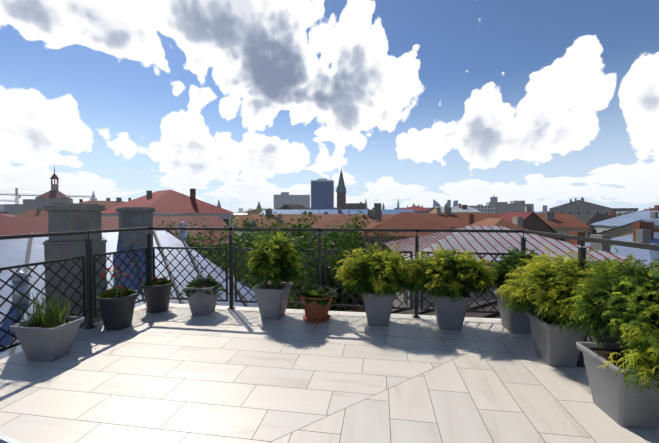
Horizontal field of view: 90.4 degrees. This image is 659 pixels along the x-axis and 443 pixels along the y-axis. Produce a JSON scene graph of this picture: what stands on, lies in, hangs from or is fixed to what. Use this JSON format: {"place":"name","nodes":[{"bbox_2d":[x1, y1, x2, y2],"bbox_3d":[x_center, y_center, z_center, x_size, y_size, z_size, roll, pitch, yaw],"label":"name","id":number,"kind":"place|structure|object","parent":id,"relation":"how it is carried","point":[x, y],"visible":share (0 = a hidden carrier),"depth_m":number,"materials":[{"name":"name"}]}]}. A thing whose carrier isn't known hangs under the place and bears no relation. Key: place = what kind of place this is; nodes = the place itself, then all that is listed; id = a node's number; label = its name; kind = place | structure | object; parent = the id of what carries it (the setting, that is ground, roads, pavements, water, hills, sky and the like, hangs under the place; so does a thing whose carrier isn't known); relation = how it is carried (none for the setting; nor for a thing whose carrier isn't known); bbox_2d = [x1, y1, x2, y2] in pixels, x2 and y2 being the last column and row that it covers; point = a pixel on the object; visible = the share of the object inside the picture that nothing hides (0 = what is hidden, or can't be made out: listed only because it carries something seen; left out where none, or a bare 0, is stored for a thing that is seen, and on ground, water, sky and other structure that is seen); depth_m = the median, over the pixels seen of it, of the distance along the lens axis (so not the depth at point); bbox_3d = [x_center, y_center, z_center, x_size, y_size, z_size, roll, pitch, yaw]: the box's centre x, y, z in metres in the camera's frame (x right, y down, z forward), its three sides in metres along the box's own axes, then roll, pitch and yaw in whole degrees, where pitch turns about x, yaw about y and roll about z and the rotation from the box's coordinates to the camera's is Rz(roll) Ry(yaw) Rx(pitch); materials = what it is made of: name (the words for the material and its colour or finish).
{"place":"outdoors","nodes":[
{"label":"outdoors","id":0,"kind":"place"},
{"bbox_2d":[0,303,658,442],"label":"terrace floor","id":1,"kind":"structure","parent":0,"point":[177,373],"depth_m":3.07,"materials":[{"name":"tile"}]},
{"bbox_2d":[0,434,21,442],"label":"zinc tray corner","id":2,"kind":"object","parent":1,"relation":"on","point":[4,439],"visible":1,"depth_m":2.14,"materials":[{"name":"silver metal"}]},
{"bbox_2d":[9,315,84,361],"bbox_3d":[-3.175,1.329,3.701,0.574,0.400,0.413,0,1,9],"label":"planter trough","id":3,"kind":"object","parent":1,"relation":"on","point":[46,344],"visible":0.88,"depth_m":3.57,"materials":[{"name":"plastic"}]},
{"bbox_2d":[16,285,71,327],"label":"trough grass","id":4,"kind":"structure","parent":3,"relation":"in","point":[46,320],"depth_m":3.66,"materials":[{"name":"green plant"}]},
{"bbox_2d":[95,290,138,330],"bbox_3d":[-3.023,1.270,4.678,0.522,0.470,0.522,0,1,9],"label":"round pot","id":5,"kind":"object","parent":1,"relation":"on","point":[117,313],"visible":0.77,"depth_m":4.52,"materials":[{"name":"plastic"}]},
{"bbox_2d":[96,263,138,301],"bbox_3d":[-3.022,0.849,4.670,0.537,0.502,0.544,0,1,9],"label":"flowering plant","id":6,"kind":"object","parent":5,"relation":"on","point":[109,293],"visible":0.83,"depth_m":4.63,"materials":[{"name":"green plant"}]},
{"bbox_2d":[141,281,173,312],"bbox_3d":[-2.860,1.255,5.462,0.492,0.460,0.492,0,1,9],"label":"round pot","id":7,"kind":"object","parent":1,"relation":"on","point":[157,298],"visible":0.73,"depth_m":5.31,"materials":[{"name":"plastic"}]},
{"bbox_2d":[140,277,174,288],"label":"plant","id":8,"kind":"object","parent":7,"relation":"on","point":[154,281],"visible":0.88,"depth_m":5.38,"materials":[{"name":"green plant"}]},
{"bbox_2d":[183,282,221,315],"bbox_3d":[-2.051,1.258,5.326,0.474,0.460,0.474,0,1,5],"label":"square pot","id":9,"kind":"object","parent":1,"relation":"on","point":[204,305],"visible":0.75,"depth_m":5.17,"materials":[{"name":"plastic"}]},
{"bbox_2d":[180,255,224,296],"bbox_3d":[-2.048,0.855,5.314,0.689,0.610,0.652,0,1,9],"label":"potted plant","id":10,"kind":"object","parent":9,"relation":"on","point":[209,281],"visible":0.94,"depth_m":5.21,"materials":[{"name":"green plant"}]},
{"bbox_2d":[252,282,292,319],"bbox_3d":[-0.885,1.248,5.145,0.514,0.490,0.514,0,1,12],"label":"square pot","id":11,"kind":"object","parent":1,"relation":"on","point":[271,301],"visible":0.9,"depth_m":4.97,"materials":[{"name":"plastic"}]},
{"bbox_2d":[246,228,305,289],"bbox_3d":[-0.864,0.592,5.109,0.887,0.970,0.921,0,1,9],"label":"shrub","id":12,"kind":"object","parent":11,"relation":"on","point":[276,256],"visible":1,"depth_m":4.97,"materials":[{"name":"green plant"}]},
{"bbox_2d":[303,314,330,322],"bbox_3d":[-0.197,1.478,5.023,0.430,0.035,0.430,0,1,9],"label":"terracotta saucer","id":13,"kind":"object","parent":1,"relation":"on","point":[325,320],"visible":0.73,"depth_m":4.89,"materials":[{"name":"orange ceramic"}]},
{"bbox_2d":[300,294,332,320],"bbox_3d":[-0.197,1.291,5.018,0.518,0.370,0.518,0,1,9],"label":"terracotta pot","id":14,"kind":"object","parent":13,"relation":"on","point":[314,311],"visible":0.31,"depth_m":4.85,"materials":[{"name":"ceramic"}]},
{"bbox_2d":[302,268,327,298],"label":"terracotta herbs","id":15,"kind":"object","parent":14,"relation":"on","point":[318,292],"visible":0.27,"depth_m":5.03,"materials":[{"name":"green plant"}]},
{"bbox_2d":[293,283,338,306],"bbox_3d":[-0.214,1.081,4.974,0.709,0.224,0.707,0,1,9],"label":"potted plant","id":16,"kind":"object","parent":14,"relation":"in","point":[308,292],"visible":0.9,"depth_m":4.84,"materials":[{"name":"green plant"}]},
{"bbox_2d":[0,227,658,367],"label":"railing","id":17,"kind":"object","parent":1,"relation":"on","point":[89,295],"visible":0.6,"depth_m":5.02,"materials":[{"name":"metal"}]},
{"bbox_2d":[362,286,396,325],"bbox_3d":[0.721,1.255,4.865,0.529,0.490,0.529,0,1,9],"label":"square pot","id":18,"kind":"object","parent":1,"relation":"on","point":[378,311],"visible":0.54,"depth_m":4.67,"materials":[{"name":"plastic"}]},
{"bbox_2d":[332,242,422,299],"bbox_3d":[0.750,0.708,4.786,1.458,0.797,1.167,0,1,9],"label":"shrub","id":19,"kind":"object","parent":18,"relation":"on","point":[376,271],"visible":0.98,"depth_m":4.61,"materials":[{"name":"green plant"}]},
{"bbox_2d":[429,288,471,329],"bbox_3d":[1.717,1.259,4.700,0.529,0.490,0.529,0,1,9],"label":"square pot","id":20,"kind":"object","parent":1,"relation":"on","point":[449,315],"visible":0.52,"depth_m":4.52,"materials":[{"name":"plastic"}]},
{"bbox_2d":[408,242,500,302],"bbox_3d":[1.712,0.702,4.661,1.332,0.814,1.098,0,1,9],"label":"shrub","id":21,"kind":"object","parent":20,"relation":"on","point":[461,274],"visible":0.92,"depth_m":4.44,"materials":[{"name":"green plant"}]},
{"bbox_2d":[494,290,535,333],"bbox_3d":[2.606,1.268,4.562,0.452,0.480,0.561,0,1,9],"label":"planter","id":22,"kind":"object","parent":1,"relation":"on","point":[514,322],"visible":0.38,"depth_m":4.40,"materials":[{"name":"plastic"}]},
{"bbox_2d":[488,247,543,288],"bbox_3d":[2.637,0.723,4.536,0.947,0.756,0.996,0,1,9],"label":"shrub","id":23,"kind":"object","parent":22,"relation":"in","point":[504,270],"visible":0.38,"depth_m":4.52,"materials":[{"name":"green plant"}]},
{"bbox_2d":[525,309,588,367],"bbox_3d":[2.488,1.292,3.609,0.452,0.480,0.561,0,1,9],"label":"planter","id":24,"kind":"object","parent":1,"relation":"on","point":[554,347],"visible":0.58,"depth_m":3.43,"materials":[{"name":"plastic"}]},
{"bbox_2d":[496,244,616,340],"bbox_3d":[2.581,0.700,3.750,1.234,0.843,1.477,0,1,9],"label":"shrub","id":25,"kind":"object","parent":24,"relation":"on","point":[544,285],"visible":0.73,"depth_m":3.48,"materials":[{"name":"green plant"}]},
{"bbox_2d":[576,342,658,428],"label":"planter","id":26,"kind":"object","parent":1,"relation":"on","point":[616,401],"visible":0.69,"depth_m":2.50,"materials":[{"name":"plastic"}]},
{"bbox_2d":[557,245,658,370],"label":"shrub","id":27,"kind":"object","parent":26,"relation":"on","point":[622,308],"visible":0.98,"depth_m":2.60,"materials":[{"name":"green plant"}]},
{"bbox_2d":[598,321,658,396],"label":"shrub","id":28,"kind":"object","parent":26,"relation":"on","point":[642,368],"visible":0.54,"depth_m":2.24,"materials":[{"name":"green plant"}]},
{"bbox_2d":[0,190,658,358],"bbox_3d":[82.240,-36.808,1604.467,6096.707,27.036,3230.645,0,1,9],"label":"city roofs","id":29,"kind":"structure","parent":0,"point":[21,251],"depth_m":21.62,"materials":[{"name":"orange tile"}]},
{"bbox_2d":[0,0,658,212],"label":"sky","id":30,"kind":"structure","parent":0,"point":[243,104],"materials":[{"name":"blue"}]},
{"bbox_2d":[221,211,608,310],"bbox_3d":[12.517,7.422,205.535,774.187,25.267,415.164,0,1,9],"label":"city windows","id":31,"kind":"structure","parent":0,"point":[406,302],"depth_m":61.64,"materials":[{"name":"black glass"}]},
{"label":"ground","id":32,"kind":"structure","parent":0,"visible":0},
{"bbox_2d":[0,188,91,203],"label":"bridge","id":33,"kind":"structure","parent":32,"relation":"on","point":[15,193],"depth_m":332.87,"materials":[{"name":"metal"}]},
{"bbox_2d":[35,167,72,209],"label":"turret house","id":34,"kind":"structure","parent":32,"relation":"on","point":[54,194],"depth_m":224.63,"materials":[{"name":"stone"}]},
{"bbox_2d":[90,191,96,200],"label":"academy tower","id":35,"kind":"structure","parent":32,"relation":"on","point":[93,198],"depth_m":1210.87,"materials":[{"name":"stone"}]},
{"bbox_2d":[155,214,241,266],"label":"tree","id":36,"kind":"object","parent":32,"relation":"on","point":[198,240],"visible":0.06,"depth_m":24.36,"materials":[{"name":"green plant"}]},
{"bbox_2d":[155,214,256,285],"bbox_3d":[-8.161,12.308,21.384,8.952,25.564,11.271,1,2,19],"label":"tree","id":37,"kind":"object","parent":32,"relation":"on","point":[219,243],"visible":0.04,"depth_m":21.32,"materials":[{"name":"green plant"}]},
{"bbox_2d":[230,212,254,253],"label":"tree","id":38,"kind":"object","parent":32,"relation":"on","point":[238,227],"depth_m":40.18,"materials":[{"name":"green plant"}]},
{"bbox_2d":[195,225,336,310],"bbox_3d":[-4.057,12.677,18.173,10.138,24.995,9.880,1,2,36],"label":"tree","id":39,"kind":"object","parent":32,"relation":"on","point":[295,284],"visible":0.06,"depth_m":17.34,"materials":[{"name":"green plant"}]},
{"bbox_2d":[242,208,295,257],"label":"tree","id":40,"kind":"object","parent":32,"relation":"on","point":[261,223],"depth_m":30.76,"materials":[{"name":"green plant"}]},
{"bbox_2d":[244,212,302,241],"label":"tree","id":41,"kind":"object","parent":32,"relation":"on","point":[272,226],"visible":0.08,"depth_m":47.86,"materials":[{"name":"green plant"}]},
{"bbox_2d":[0,199,546,214],"bbox_3d":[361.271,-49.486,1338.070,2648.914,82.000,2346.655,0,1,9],"label":"distant buildings","id":42,"kind":"structure","parent":32,"relation":"on","point":[488,207],"depth_m":274.57,"materials":[{"name":"stone"}]},
{"bbox_2d":[241,210,310,244],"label":"tree","id":43,"kind":"object","parent":32,"relation":"on","point":[284,235],"visible":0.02,"depth_m":41.90,"materials":[{"name":"green plant"}]},
{"bbox_2d":[233,230,338,308],"bbox_3d":[-4.200,12.767,26.363,10.351,24.403,10.964,-1,2,-38],"label":"tree","id":44,"kind":"object","parent":32,"relation":"on","point":[310,264],"visible":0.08,"depth_m":25.41,"materials":[{"name":"green plant"}]},
{"bbox_2d":[274,192,309,209],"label":"white office slab","id":45,"kind":"structure","parent":32,"relation":"on","point":[282,199],"depth_m":488.35,"materials":[{"name":"white concrete"}]},
{"bbox_2d":[268,208,341,255],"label":"tree","id":46,"kind":"object","parent":32,"relation":"on","point":[314,218],"visible":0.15,"depth_m":48.33,"materials":[{"name":"green plant"}]},
{"bbox_2d":[283,218,357,310],"bbox_3d":[-2.728,12.220,30.566,12.966,25.278,11.036,0,1,9],"label":"tree","id":47,"kind":"object","parent":32,"relation":"on","point":[330,272],"visible":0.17,"depth_m":28.50,"materials":[{"name":"green plant"}]},
{"bbox_2d":[288,222,353,295],"bbox_3d":[-3.293,12.247,38.065,13.013,24.837,12.276,0,1,9],"label":"tree","id":48,"kind":"object","parent":32,"relation":"on","point":[299,234],"visible":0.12,"depth_m":35.88,"materials":[{"name":"green plant"}]},
{"bbox_2d":[311,179,333,209],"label":"hotel tower","id":49,"kind":"structure","parent":32,"relation":"on","point":[322,194],"depth_m":689.57,"materials":[{"name":"blue glass"}]},
{"bbox_2d":[0,188,658,310],"bbox_3d":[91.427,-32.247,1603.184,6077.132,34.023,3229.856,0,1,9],"label":"city walls","id":50,"kind":"structure","parent":32,"relation":"on","point":[641,231],"depth_m":48.05,"materials":[{"name":"beige paint"}]},
{"bbox_2d":[8,271,32,305],"bbox_3d":[-5.225,1.163,5.544,0.317,0.640,0.317,0,1,9],"label":"vent","id":51,"kind":"object","parent":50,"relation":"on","point":[23,287],"visible":0.67,"depth_m":5.47,"materials":[{"name":"metal"}]},
{"bbox_2d":[43,203,106,328],"bbox_3d":[-4.055,1.352,5.266,0.770,3.275,0.770,-1,2,-38],"label":"chimney","id":52,"kind":"object","parent":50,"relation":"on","point":[67,217],"visible":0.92,"depth_m":4.94,"materials":[{"name":"concrete"}]},
{"bbox_2d":[116,207,154,246],"bbox_3d":[-4.818,0.778,8.154,0.760,2.275,0.760,-1,2,-38],"label":"chimney","id":53,"kind":"object","parent":50,"relation":"on","point":[134,217],"visible":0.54,"depth_m":7.86,"materials":[{"name":"concrete"}]},
{"bbox_2d":[177,222,188,242],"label":"ridge vent","id":54,"kind":"structure","parent":50,"relation":"on","point":[182,235],"depth_m":9.01,"materials":[{"name":"metal"}]},
{"bbox_2d":[292,202,381,300],"bbox_3d":[2.085,11.131,40.972,12.580,26.926,14.947,1,2,41],"label":"tree","id":55,"kind":"object","parent":32,"relation":"on","point":[355,218],"visible":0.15,"depth_m":39.58,"materials":[{"name":"green plant"}]},
{"bbox_2d":[301,226,380,311],"bbox_3d":[0.689,12.551,32.312,11.296,24.530,9.589,0,1,9],"label":"tree","id":56,"kind":"object","parent":32,"relation":"on","point":[353,296],"visible":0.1,"depth_m":30.27,"materials":[{"name":"green plant"}]},
{"bbox_2d":[312,220,369,309],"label":"tree","id":57,"kind":"object","parent":32,"relation":"on","point":[337,236],"visible":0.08,"depth_m":47.32,"materials":[{"name":"green plant"}]},
{"bbox_2d":[336,169,364,209],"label":"church spire","id":58,"kind":"structure","parent":32,"relation":"on","point":[341,195],"depth_m":344.43,"materials":[{"name":"brick"}]},
{"bbox_2d":[330,222,388,258],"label":"tree","id":59,"kind":"object","parent":32,"relation":"on","point":[358,238],"visible":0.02,"depth_m":42.69,"materials":[{"name":"green plant"}]},
{"bbox_2d":[315,228,405,304],"bbox_3d":[3.651,12.625,36.413,10.899,24.173,12.477,0,1,9],"label":"tree","id":60,"kind":"object","parent":32,"relation":"on","point":[392,238],"visible":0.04,"depth_m":34.89,"materials":[{"name":"green plant"}]},
{"bbox_2d":[433,195,497,206],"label":"buildings","id":61,"kind":"structure","parent":32,"relation":"on","point":[455,202],"depth_m":2326.18,"materials":[{"name":"blue glass"}]},
{"bbox_2d":[612,208,637,211],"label":"block","id":62,"kind":"structure","parent":32,"relation":"on","point":[628,209],"depth_m":447.42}
]}

